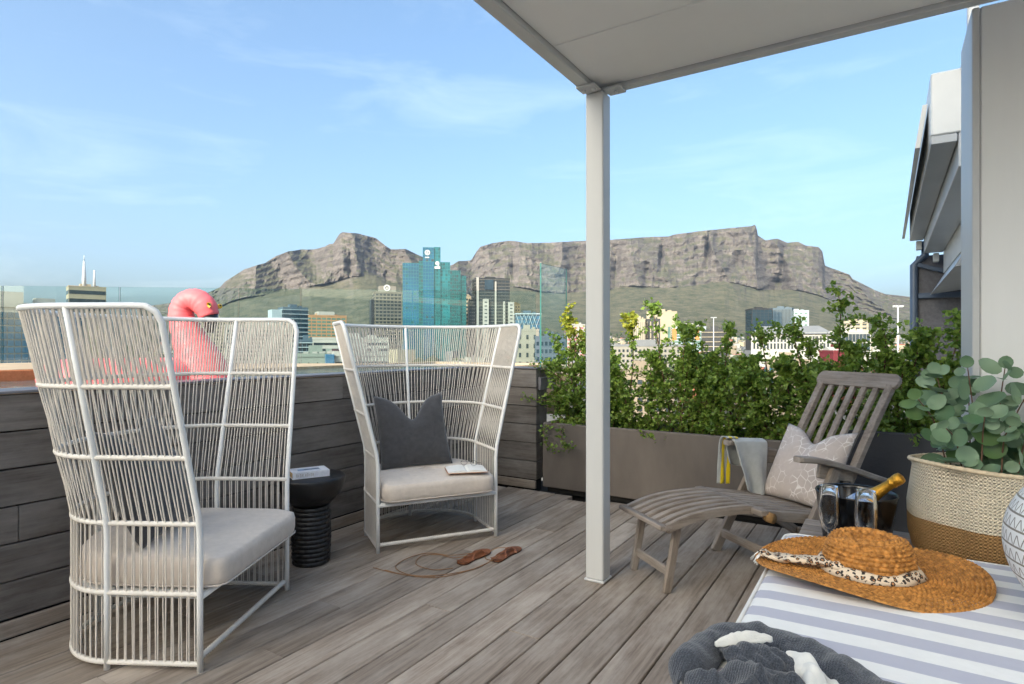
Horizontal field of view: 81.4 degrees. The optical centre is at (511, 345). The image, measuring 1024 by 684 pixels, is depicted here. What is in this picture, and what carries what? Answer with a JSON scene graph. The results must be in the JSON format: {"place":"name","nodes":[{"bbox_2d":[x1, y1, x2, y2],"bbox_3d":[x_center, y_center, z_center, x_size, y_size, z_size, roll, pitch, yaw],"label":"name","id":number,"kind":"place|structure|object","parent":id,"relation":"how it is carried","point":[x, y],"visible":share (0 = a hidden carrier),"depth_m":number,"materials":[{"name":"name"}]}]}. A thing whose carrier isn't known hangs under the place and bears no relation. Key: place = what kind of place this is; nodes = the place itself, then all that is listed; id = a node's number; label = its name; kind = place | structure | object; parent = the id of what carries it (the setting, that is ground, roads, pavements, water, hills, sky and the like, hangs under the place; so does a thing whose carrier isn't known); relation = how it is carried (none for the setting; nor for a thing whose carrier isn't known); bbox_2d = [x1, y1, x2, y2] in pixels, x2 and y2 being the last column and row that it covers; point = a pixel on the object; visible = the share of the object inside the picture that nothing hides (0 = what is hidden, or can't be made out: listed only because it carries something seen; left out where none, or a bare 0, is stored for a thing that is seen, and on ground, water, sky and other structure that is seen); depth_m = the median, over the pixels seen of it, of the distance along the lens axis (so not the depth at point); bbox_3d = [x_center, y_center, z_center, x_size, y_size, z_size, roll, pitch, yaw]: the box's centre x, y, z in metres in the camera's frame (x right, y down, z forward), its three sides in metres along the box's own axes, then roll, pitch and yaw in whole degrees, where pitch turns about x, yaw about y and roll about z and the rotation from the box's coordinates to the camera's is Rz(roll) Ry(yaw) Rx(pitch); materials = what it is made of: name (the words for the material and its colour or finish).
{"place":"outdoors","nodes":[
{"label":"outdoors","id":0,"kind":"place"},
{"bbox_2d":[0,291,84,362],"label":"office block","id":1,"kind":"structure","parent":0,"point":[15,348],"depth_m":95.83,"materials":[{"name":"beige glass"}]},
{"bbox_2d":[0,312,81,362],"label":"windows","id":2,"kind":"structure","parent":1,"relation":"in","point":[10,314],"depth_m":95.49,"materials":[{"name":"blue glass"}]},
{"bbox_2d":[66,261,105,357],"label":"office tower","id":3,"kind":"structure","parent":0,"point":[83,292],"depth_m":421.46,"materials":[{"name":"white concrete"}]},
{"bbox_2d":[66,290,105,311],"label":"windows","id":4,"kind":"structure","parent":3,"relation":"in","point":[68,291],"depth_m":419.48,"materials":[{"name":"grey glass"}]},
{"bbox_2d":[199,316,226,355],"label":"apartment block","id":5,"kind":"structure","parent":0,"point":[217,335],"depth_m":232.11,"materials":[{"name":"beige concrete"}]},
{"bbox_2d":[0,367,433,388],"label":"pool water","id":6,"kind":"structure","parent":0,"point":[17,384],"depth_m":5.51,"materials":[{"name":"teal liquid"}]},
{"bbox_2d":[35,289,228,383],"bbox_3d":[-2.563,-0.020,4.050,1.066,0.721,1.067,0,0,-39],"label":"inflatable flamingo","id":7,"kind":"object","parent":6,"relation":"on","point":[191,302],"visible":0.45,"depth_m":3.93,"materials":[{"name":"pink plastic"}]},
{"bbox_2d":[224,322,285,363],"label":"apartment block","id":8,"kind":"structure","parent":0,"point":[254,342],"depth_m":214.83,"materials":[{"name":"grey concrete"}]},
{"bbox_2d":[224,330,283,363],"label":"windows","id":9,"kind":"structure","parent":8,"relation":"in","point":[228,330],"depth_m":214.72,"materials":[{"name":"grey glass"}]},
{"bbox_2d":[284,323,293,362],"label":"apartment block","id":10,"kind":"structure","parent":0,"point":[290,343],"depth_m":205.04,"materials":[{"name":"white concrete"}]},
{"bbox_2d":[138,232,471,338],"bbox_3d":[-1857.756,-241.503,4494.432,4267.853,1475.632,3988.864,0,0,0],"label":"mountain peak","id":11,"kind":"structure","parent":0,"point":[329,277],"depth_m":4745.05,"materials":[{"name":"stone"}]},
{"bbox_2d":[297,345,331,362],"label":"warehouse","id":12,"kind":"structure","parent":0,"point":[314,354],"depth_m":140.09,"materials":[{"name":"white concrete"}]},
{"bbox_2d":[325,343,388,362],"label":"block","id":13,"kind":"structure","parent":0,"point":[334,357],"depth_m":120.03,"materials":[{"name":"white concrete"}]},
{"bbox_2d":[0,481,790,683],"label":"deck","id":14,"kind":"structure","parent":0,"point":[538,609],"depth_m":2.78,"materials":[{"name":"wood"}]},
{"bbox_2d":[16,302,298,673],"bbox_3d":[-1.554,0.549,2.682,0.919,1.401,1.193,0,0,3],"label":"rope chair","id":15,"kind":"object","parent":14,"relation":"on","point":[201,554],"visible":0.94,"depth_m":2.30,"materials":[{"name":"beige fabric"}]},
{"bbox_2d":[84,415,194,548],"bbox_3d":[-1.582,0.565,2.583,0.175,0.522,0.500,-24,3,-3],"label":"scatter cushion","id":16,"kind":"object","parent":15,"relation":"on","point":[135,514],"visible":0.49,"depth_m":2.45,"materials":[{"name":"grey fabric"}]},
{"bbox_2d":[0,366,555,642],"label":"parapet wall","id":17,"kind":"structure","parent":14,"relation":"on","point":[34,553],"depth_m":3.44,"materials":[{"name":"wood"}]},
{"bbox_2d":[276,469,345,567],"bbox_3d":[-1.160,1.000,3.440,0.384,0.500,0.384,0,0,0],"label":"side table","id":18,"kind":"object","parent":14,"relation":"on","point":[310,499],"visible":0.92,"depth_m":3.34,"materials":[{"name":"black wood"}]},
{"bbox_2d":[290,465,329,479],"bbox_3d":[-1.169,0.730,3.425,0.204,0.038,0.135,0,0,-31],"label":"book","id":19,"kind":"object","parent":18,"relation":"on","point":[308,472],"visible":0.95,"depth_m":3.39,"materials":[{"name":"paper"}]},
{"bbox_2d":[332,320,520,553],"bbox_3d":[-0.616,0.549,4.086,1.193,1.401,0.919,0,0,-25],"label":"rope chair","id":20,"kind":"object","parent":14,"relation":"on","point":[413,485],"visible":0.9,"depth_m":4.07,"materials":[{"name":"beige fabric"}]},
{"bbox_2d":[373,392,452,469],"bbox_3d":[-0.680,0.574,4.081,0.490,0.523,0.174,-1,-24,-25],"label":"scatter cushion","id":21,"kind":"object","parent":20,"relation":"on","point":[420,438],"visible":1,"depth_m":4.00,"materials":[{"name":"grey fabric"}]},
{"bbox_2d":[444,464,487,473],"bbox_3d":[-0.300,0.802,3.877,0.260,0.018,0.198,0,0,-13],"label":"open book","id":22,"kind":"object","parent":20,"relation":"on","point":[461,469],"visible":1,"depth_m":3.84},
{"bbox_2d":[395,548,490,576],"bbox_3d":[-0.407,1.228,3.465,0.372,0.040,0.556,0,0,33],"label":"sandal","id":23,"kind":"object","parent":14,"relation":"on","point":[474,555],"visible":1,"depth_m":3.48,"materials":[{"name":"beige leather"}]},
{"bbox_2d":[373,546,521,577],"bbox_3d":[-0.315,1.226,3.384,0.892,0.047,0.282,0,0,-23],"label":"sandal","id":24,"kind":"object","parent":14,"relation":"on","point":[504,554],"visible":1,"depth_m":3.46,"materials":[{"name":"beige leather"}]},
{"bbox_2d":[543,418,842,526],"bbox_3d":[1.339,0.954,4.717,2.220,0.592,0.510,0,0,32],"label":"planter","id":25,"kind":"object","parent":14,"relation":"on","point":[640,467],"visible":0.49,"depth_m":4.62,"materials":[{"name":"beige concrete"}]},
{"bbox_2d":[520,302,611,453],"bbox_3d":[0.514,0.262,5.132,0.879,1.280,0.650,0,0,-2],"label":"hedge shrub","id":26,"kind":"object","parent":25,"relation":"in","point":[564,401],"visible":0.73,"depth_m":5.20,"materials":[{"name":"green plant"}]},
{"bbox_2d":[574,339,639,426],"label":"hedge shrub","id":27,"kind":"object","parent":25,"relation":"on","point":[613,390],"visible":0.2,"depth_m":4.91,"materials":[{"name":"green plant"}]},
{"bbox_2d":[585,311,671,429],"bbox_3d":[0.944,0.224,4.928,0.692,1.030,0.607,0,0,5],"label":"hedge shrub","id":28,"kind":"object","parent":25,"relation":"on","point":[624,391],"visible":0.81,"depth_m":4.84,"materials":[{"name":"green plant"}]},
{"bbox_2d":[634,297,713,442],"bbox_3d":[1.237,0.176,4.750,0.725,1.138,0.648,0,0,-17],"label":"hedge shrub","id":29,"kind":"object","parent":25,"relation":"in","point":[685,354],"visible":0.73,"depth_m":4.71,"materials":[{"name":"green plant"}]},
{"bbox_2d":[651,319,740,436],"bbox_3d":[1.436,0.268,4.585,0.631,0.966,0.704,0,0,32],"label":"hedge shrub","id":30,"kind":"object","parent":25,"relation":"on","point":[706,414],"visible":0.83,"depth_m":4.53,"materials":[{"name":"green plant"}]},
{"bbox_2d":[694,320,773,437],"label":"hedge shrub","id":31,"kind":"object","parent":25,"relation":"in","point":[732,423],"visible":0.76,"depth_m":4.40,"materials":[{"name":"green plant"}]},
{"bbox_2d":[726,318,801,439],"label":"hedge shrub","id":32,"kind":"object","parent":25,"relation":"on","point":[767,381],"visible":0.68,"depth_m":4.31,"materials":[{"name":"green plant"}]},
{"bbox_2d":[764,315,850,446],"bbox_3d":[2.111,0.267,4.253,0.626,0.984,0.677,0,0,-6],"label":"hedge shrub","id":33,"kind":"object","parent":25,"relation":"on","point":[794,331],"visible":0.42,"depth_m":4.23,"materials":[{"name":"green plant"}]},
{"bbox_2d":[785,280,881,441],"bbox_3d":[2.172,0.146,4.133,0.659,1.202,0.577,0,0,-14],"label":"hedge shrub","id":34,"kind":"object","parent":25,"relation":"in","point":[842,305],"visible":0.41,"depth_m":4.08,"materials":[{"name":"green plant"}]},
{"bbox_2d":[474,0,997,583],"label":"canopy","id":35,"kind":"object","parent":14,"relation":"on","point":[596,52],"visible":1,"depth_m":2.73,"materials":[{"name":"metal"}]},
{"bbox_2d":[619,371,901,593],"bbox_3d":[1.391,0.716,3.379,1.528,1.109,0.643,0,0,-18],"label":"steamer chair","id":36,"kind":"object","parent":14,"relation":"on","point":[688,506],"visible":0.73,"depth_m":3.32,"materials":[{"name":"grey wood"}]},
{"bbox_2d":[717,436,767,494],"bbox_3d":[1.440,0.731,3.676,0.284,0.352,0.184,0,0,-18],"label":"towel","id":37,"kind":"object","parent":36,"relation":"on","point":[748,456],"visible":0.95,"depth_m":3.65,"materials":[{"name":"fabric"}]},
{"bbox_2d":[765,423,857,506],"bbox_3d":[1.730,0.699,3.489,0.165,0.483,0.470,31,-12,-21],"label":"scatter cushion","id":38,"kind":"object","parent":36,"relation":"on","point":[788,478],"visible":0.83,"depth_m":3.44,"materials":[{"name":"fabric"}]},
{"bbox_2d":[799,519,914,547],"bbox_3d":[1.644,1.015,2.207,1.050,0.470,0.472,0,0,32],"label":"table","id":39,"kind":"object","parent":14,"relation":"on","point":[811,527],"visible":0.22,"depth_m":2.50,"materials":[{"name":"white wood"}]},
{"bbox_2d":[818,484,839,534],"bbox_3d":[1.205,0.657,2.262,0.073,0.246,0.073,0,0,0],"label":"champagne flute","id":40,"kind":"object","parent":39,"relation":"on","point":[829,510],"visible":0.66,"depth_m":2.24,"materials":[{"name":"clear glass"}]},
{"bbox_2d":[815,483,898,536],"bbox_3d":[1.372,0.680,2.375,0.292,0.197,0.292,0,0,0],"label":"ice bucket","id":41,"kind":"object","parent":39,"relation":"on","point":[887,503],"visible":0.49,"depth_m":2.28,"materials":[{"name":"clear plastic"}]},
{"bbox_2d":[846,473,905,500],"bbox_3d":[1.375,0.594,2.304,0.088,0.088,0.323,0,-42,-38],"label":"champagne bottle","id":42,"kind":"object","parent":41,"relation":"in","point":[896,480],"visible":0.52,"depth_m":2.23,"materials":[{"name":"gold glass"}]},
{"bbox_2d":[854,489,877,528],"bbox_3d":[1.302,0.657,2.190,0.076,0.246,0.076,0,0,0],"label":"champagne flute","id":43,"kind":"object","parent":39,"relation":"on","point":[865,511],"visible":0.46,"depth_m":2.16,"materials":[{"name":"clear glass"}]},
{"bbox_2d":[906,452,1023,565],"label":"basket","id":44,"kind":"object","parent":39,"relation":"on","point":[954,510],"visible":0.7,"depth_m":2.07,"materials":[{"name":"wicker"}]},
{"bbox_2d":[899,355,1023,474],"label":"eucalyptus","id":45,"kind":"object","parent":44,"relation":"in","point":[990,448],"visible":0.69,"depth_m":2.15,"materials":[{"name":"green plant"}]},
{"bbox_2d":[717,533,1023,683],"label":"daybed","id":46,"kind":"object","parent":14,"relation":"on","point":[897,645],"visible":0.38,"depth_m":1.46,"materials":[{"name":"fabric"}]},
{"bbox_2d":[668,621,895,683],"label":"throw blanket","id":47,"kind":"object","parent":46,"relation":"on","point":[756,652],"visible":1,"depth_m":1.24,"materials":[{"name":"grey fabric"}]},
{"bbox_2d":[750,527,996,612],"bbox_3d":[1.086,0.639,1.830,0.643,0.124,0.574,0,0,8],"label":"sun hat","id":48,"kind":"object","parent":46,"relation":"on","point":[883,567],"visible":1,"depth_m":1.74,"materials":[{"name":"orange wicker"}]},
{"bbox_2d":[1001,487,1023,586],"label":"lantern","id":49,"kind":"object","parent":46,"relation":"on","point":[1012,533],"visible":1,"depth_m":1.48,"materials":[{"name":"ceramic"}]},
{"bbox_2d":[847,426,956,532],"bbox_3d":[2.934,0.900,3.712,1.490,0.700,0.510,0,0,32],"label":"planter","id":50,"kind":"object","parent":14,"relation":"on","point":[887,453],"visible":0.26,"depth_m":3.74,"materials":[{"name":"grey concrete"}]},
{"bbox_2d":[833,312,918,436],"bbox_3d":[2.463,0.212,3.997,0.540,0.874,0.531,0,0,-1],"label":"hedge shrub","id":51,"kind":"object","parent":50,"relation":"in","point":[883,339],"visible":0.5,"depth_m":3.93,"materials":[{"name":"green plant"}]},
{"bbox_2d":[868,319,960,446],"bbox_3d":[2.615,0.241,3.904,0.463,0.842,0.568,0,0,-7],"label":"hedge shrub","id":52,"kind":"object","parent":50,"relation":"in","point":[915,427],"visible":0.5,"depth_m":3.85,"materials":[{"name":"green plant"}]},
{"bbox_2d":[900,307,960,432],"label":"hedge shrub","id":53,"kind":"object","parent":50,"relation":"on","point":[955,319],"visible":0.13,"depth_m":3.81,"materials":[{"name":"green plant"}]},
{"bbox_2d":[961,0,1023,441],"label":"white wall","id":54,"kind":"structure","parent":14,"relation":"on","point":[992,189],"depth_m":2.35,"materials":[{"name":"paint"}]},
{"bbox_2d":[228,363,572,413],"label":"pool deck","id":55,"kind":"structure","parent":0,"point":[314,364],"depth_m":7.88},
{"bbox_2d":[3,286,475,363],"bbox_3d":[-4.302,-0.285,8.648,9.399,1.100,0.066,0,0,-7],"label":"glass balustrade","id":56,"kind":"object","parent":55,"relation":"on","point":[239,317],"visible":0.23,"depth_m":8.69,"materials":[{"name":"glass"}]},
{"bbox_2d":[0,361,545,394],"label":"pool edge","id":57,"kind":"object","parent":55,"relation":"on","point":[16,371],"visible":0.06,"depth_m":4.64,"materials":[{"name":"orange wood"}]},
{"bbox_2d":[540,263,566,366],"bbox_3d":[0.443,-0.193,6.272,0.016,1.285,0.573,0,0,32],"label":"glass screen","id":58,"kind":"object","parent":55,"relation":"on","point":[540,309],"visible":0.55,"depth_m":6.03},
{"bbox_2d":[466,294,470,355],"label":"apartment tower","id":59,"kind":"structure","parent":0,"point":[468,296],"depth_m":599.74,"materials":[{"name":"concrete"}]},
{"bbox_2d":[0,0,1006,338],"label":"sky","id":60,"kind":"structure","parent":0,"point":[154,145],"materials":[{"name":"blue"}]},
{"bbox_2d":[108,339,907,480],"bbox_3d":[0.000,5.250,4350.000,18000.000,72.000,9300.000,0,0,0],"label":"ground","id":61,"kind":"structure","parent":0,"point":[549,418],"depth_m":164.82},
{"bbox_2d":[268,304,308,338],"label":"glass office","id":62,"kind":"structure","parent":61,"relation":"on","point":[292,311],"depth_m":360.49,"materials":[{"name":"blue glass"}]},
{"bbox_2d":[282,310,307,338],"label":"windows","id":63,"kind":"structure","parent":62,"relation":"in","point":[283,311],"depth_m":361.18,"materials":[{"name":"blue glass"}]},
{"bbox_2d":[298,335,312,352],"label":"glass office","id":64,"kind":"structure","parent":61,"relation":"on","point":[306,341],"depth_m":261.58,"materials":[{"name":"blue glass"}]},
{"bbox_2d":[308,311,346,338],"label":"brick office","id":65,"kind":"structure","parent":61,"relation":"on","point":[320,324],"depth_m":439.25,"materials":[{"name":"orange brick"}]},
{"bbox_2d":[308,317,344,338],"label":"windows","id":66,"kind":"structure","parent":65,"relation":"in","point":[308,317],"depth_m":438.54,"materials":[{"name":"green glass"}]},
{"bbox_2d":[312,333,388,352],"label":"banded office","id":67,"kind":"structure","parent":61,"relation":"on","point":[328,343],"depth_m":248.56,"materials":[{"name":"white concrete"}]},
{"bbox_2d":[312,343,387,350],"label":"windows","id":68,"kind":"structure","parent":67,"relation":"in","point":[312,343],"depth_m":248.41,"materials":[{"name":"grey glass"}]},
{"bbox_2d":[369,285,401,348],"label":"concrete tower","id":69,"kind":"structure","parent":61,"relation":"on","point":[385,305],"depth_m":620.34,"materials":[{"name":"grey concrete"}]},
{"bbox_2d":[373,294,400,347],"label":"windows","id":70,"kind":"structure","parent":69,"relation":"in","point":[373,294],"depth_m":620.26,"materials":[{"name":"grey glass"}]},
{"bbox_2d":[403,247,465,361],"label":"glass tower","id":71,"kind":"structure","parent":61,"relation":"on","point":[431,279],"depth_m":518.01,"materials":[{"name":"glass"}]},
{"bbox_2d":[434,248,439,355],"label":"window panes","id":72,"kind":"structure","parent":71,"relation":"in","point":[437,291],"depth_m":518.24,"materials":[{"name":"teal glass"}]},
{"bbox_2d":[441,263,449,349],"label":"window panes","id":73,"kind":"structure","parent":71,"relation":"in","point":[442,306],"depth_m":520.02,"materials":[{"name":"teal glass"}]},
{"bbox_2d":[450,271,459,350],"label":"window panes","id":74,"kind":"structure","parent":71,"relation":"in","point":[455,304],"depth_m":520.40,"materials":[{"name":"teal glass"}]},
{"bbox_2d":[468,277,513,356],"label":"apartment tower","id":75,"kind":"structure","parent":61,"relation":"on","point":[489,303],"depth_m":539.16,"materials":[{"name":"white concrete"}]},
{"bbox_2d":[472,280,508,355],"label":"windows","id":76,"kind":"structure","parent":75,"relation":"in","point":[474,280],"depth_m":540.47,"materials":[{"name":"grey glass"}]},
{"bbox_2d":[124,332,908,362],"bbox_3d":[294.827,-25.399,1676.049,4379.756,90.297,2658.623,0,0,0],"label":"trees","id":77,"kind":"object","parent":61,"relation":"on","point":[736,355],"visible":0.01,"depth_m":1568.93,"materials":[{"name":"green plant"}]},
{"bbox_2d":[514,311,541,362],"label":"glass office","id":78,"kind":"structure","parent":61,"relation":"on","point":[532,319],"depth_m":399.89,"materials":[{"name":"blue"}]},
{"bbox_2d":[514,316,539,335],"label":"windows","id":79,"kind":"structure","parent":78,"relation":"in","point":[519,317],"depth_m":399.98,"materials":[{"name":"blue glass"}]},
{"bbox_2d":[154,335,909,377],"bbox_3d":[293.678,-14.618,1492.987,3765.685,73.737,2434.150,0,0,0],"label":"hillside houses","id":80,"kind":"structure","parent":61,"relation":"on","point":[737,344],"depth_m":755.84,"materials":[{"name":"concrete"}]},
{"bbox_2d":[633,316,645,339],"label":"office block","id":81,"kind":"structure","parent":61,"relation":"on","point":[641,322],"depth_m":379.78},
{"bbox_2d":[671,323,705,351],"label":"flat office","id":82,"kind":"structure","parent":61,"relation":"on","point":[675,335],"depth_m":431.54,"materials":[{"name":"beige concrete"}]},
{"bbox_2d":[745,307,772,349],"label":"glass block","id":83,"kind":"structure","parent":61,"relation":"on","point":[765,315],"depth_m":610.28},
{"bbox_2d":[746,310,771,333],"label":"windows","id":84,"kind":"structure","parent":83,"relation":"in","point":[761,316],"depth_m":610.19,"materials":[{"name":"blue glass"}]},
{"bbox_2d":[773,306,793,325],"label":"glass block","id":85,"kind":"structure","parent":61,"relation":"on","point":[783,315],"depth_m":638.86,"materials":[{"name":"white stone"}]},
{"bbox_2d":[774,309,793,325],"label":"windows","id":86,"kind":"structure","parent":85,"relation":"in","point":[789,310],"depth_m":638.85,"materials":[{"name":"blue glass"}]},
{"bbox_2d":[794,309,808,325],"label":"apartment block","id":87,"kind":"structure","parent":61,"relation":"on","point":[802,313],"depth_m":697.36,"materials":[{"name":"white concrete"}]},
{"bbox_2d":[830,328,870,366],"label":"glass office","id":88,"kind":"structure","parent":61,"relation":"on","point":[854,336],"depth_m":338.15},
{"bbox_2d":[832,334,869,349],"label":"windows","id":89,"kind":"structure","parent":88,"relation":"in","point":[852,337],"depth_m":338.14,"materials":[{"name":"grey glass"}]},
{"bbox_2d":[893,305,903,357],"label":"light mast","id":90,"kind":"object","parent":61,"relation":"on","point":[897,306],"visible":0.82,"depth_m":129.88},
{"bbox_2d":[910,241,960,425],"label":"clad pier","id":91,"kind":"structure","parent":61,"relation":"on","point":[926,273],"depth_m":7.71,"materials":[{"name":"metal"}]},
{"bbox_2d":[902,5,979,294],"bbox_3d":[4.493,-1.575,5.567,1.330,1.850,4.630,0,0,32],"label":"roof eave","id":92,"kind":"object","parent":91,"relation":"attached to","point":[933,207],"visible":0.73,"depth_m":4.81,"materials":[{"name":"white metal"}]},
{"bbox_2d":[516,325,538,362],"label":"parking block","id":93,"kind":"structure","parent":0,"point":[525,352],"depth_m":259.99,"materials":[{"name":"concrete"}]},
{"bbox_2d":[534,332,565,362],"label":"shop block","id":94,"kind":"structure","parent":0,"point":[547,349],"depth_m":240.01,"materials":[{"name":"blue concrete"}]},
{"bbox_2d":[534,342,563,360],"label":"windows","id":95,"kind":"structure","parent":94,"relation":"in","point":[537,343],"depth_m":239.95,"materials":[{"name":"grey glass"}]},
{"bbox_2d":[564,323,584,362],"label":"apartment block","id":96,"kind":"structure","parent":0,"point":[577,328],"depth_m":419.98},
{"bbox_2d":[616,360,673,421],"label":"town house","id":97,"kind":"structure","parent":0,"point":[640,365],"depth_m":120.16,"materials":[{"name":"stone"}]},
{"bbox_2d":[611,340,684,390],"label":"long white block","id":98,"kind":"structure","parent":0,"point":[625,349],"depth_m":235.98,"materials":[{"name":"concrete"}]},
{"bbox_2d":[611,349,682,366],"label":"windows","id":99,"kind":"structure","parent":98,"relation":"in","point":[623,350],"depth_m":236.00,"materials":[{"name":"grey glass"}]},
{"bbox_2d":[645,316,659,343],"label":"building","id":100,"kind":"structure","parent":0,"point":[649,335],"depth_m":384.14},
{"bbox_2d":[646,309,676,343],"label":"apartment block","id":101,"kind":"structure","parent":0,"point":[666,317],"depth_m":479.28,"materials":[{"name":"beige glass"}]},
{"bbox_2d":[450,225,909,338],"bbox_3d":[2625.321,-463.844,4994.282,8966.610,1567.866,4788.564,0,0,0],"label":"flat topped mountain","id":102,"kind":"structure","parent":0,"point":[728,274],"depth_m":5643.50,"materials":[{"name":"stone"}]},
{"bbox_2d":[701,326,728,358],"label":"parking garage","id":103,"kind":"structure","parent":0,"point":[707,336],"depth_m":330.32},
{"bbox_2d":[765,352,809,415],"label":"town house","id":104,"kind":"structure","parent":0,"point":[786,353],"depth_m":161.34,"materials":[{"name":"stone"}]},
{"bbox_2d":[749,326,831,366],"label":"colonnade building","id":105,"kind":"structure","parent":0,"point":[778,345],"depth_m":301.05,"materials":[{"name":"white concrete"}]},
{"bbox_2d":[753,336,828,348],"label":"windows","id":106,"kind":"structure","parent":105,"relation":"in","point":[770,336],"depth_m":301.26,"materials":[{"name":"grey glass"}]},
{"bbox_2d":[819,344,854,401],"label":"warehouse","id":107,"kind":"structure","parent":0,"point":[831,350],"depth_m":192.35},
{"bbox_2d":[839,319,868,330],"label":"apartment block","id":108,"kind":"structure","parent":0,"point":[860,324],"depth_m":518.62,"materials":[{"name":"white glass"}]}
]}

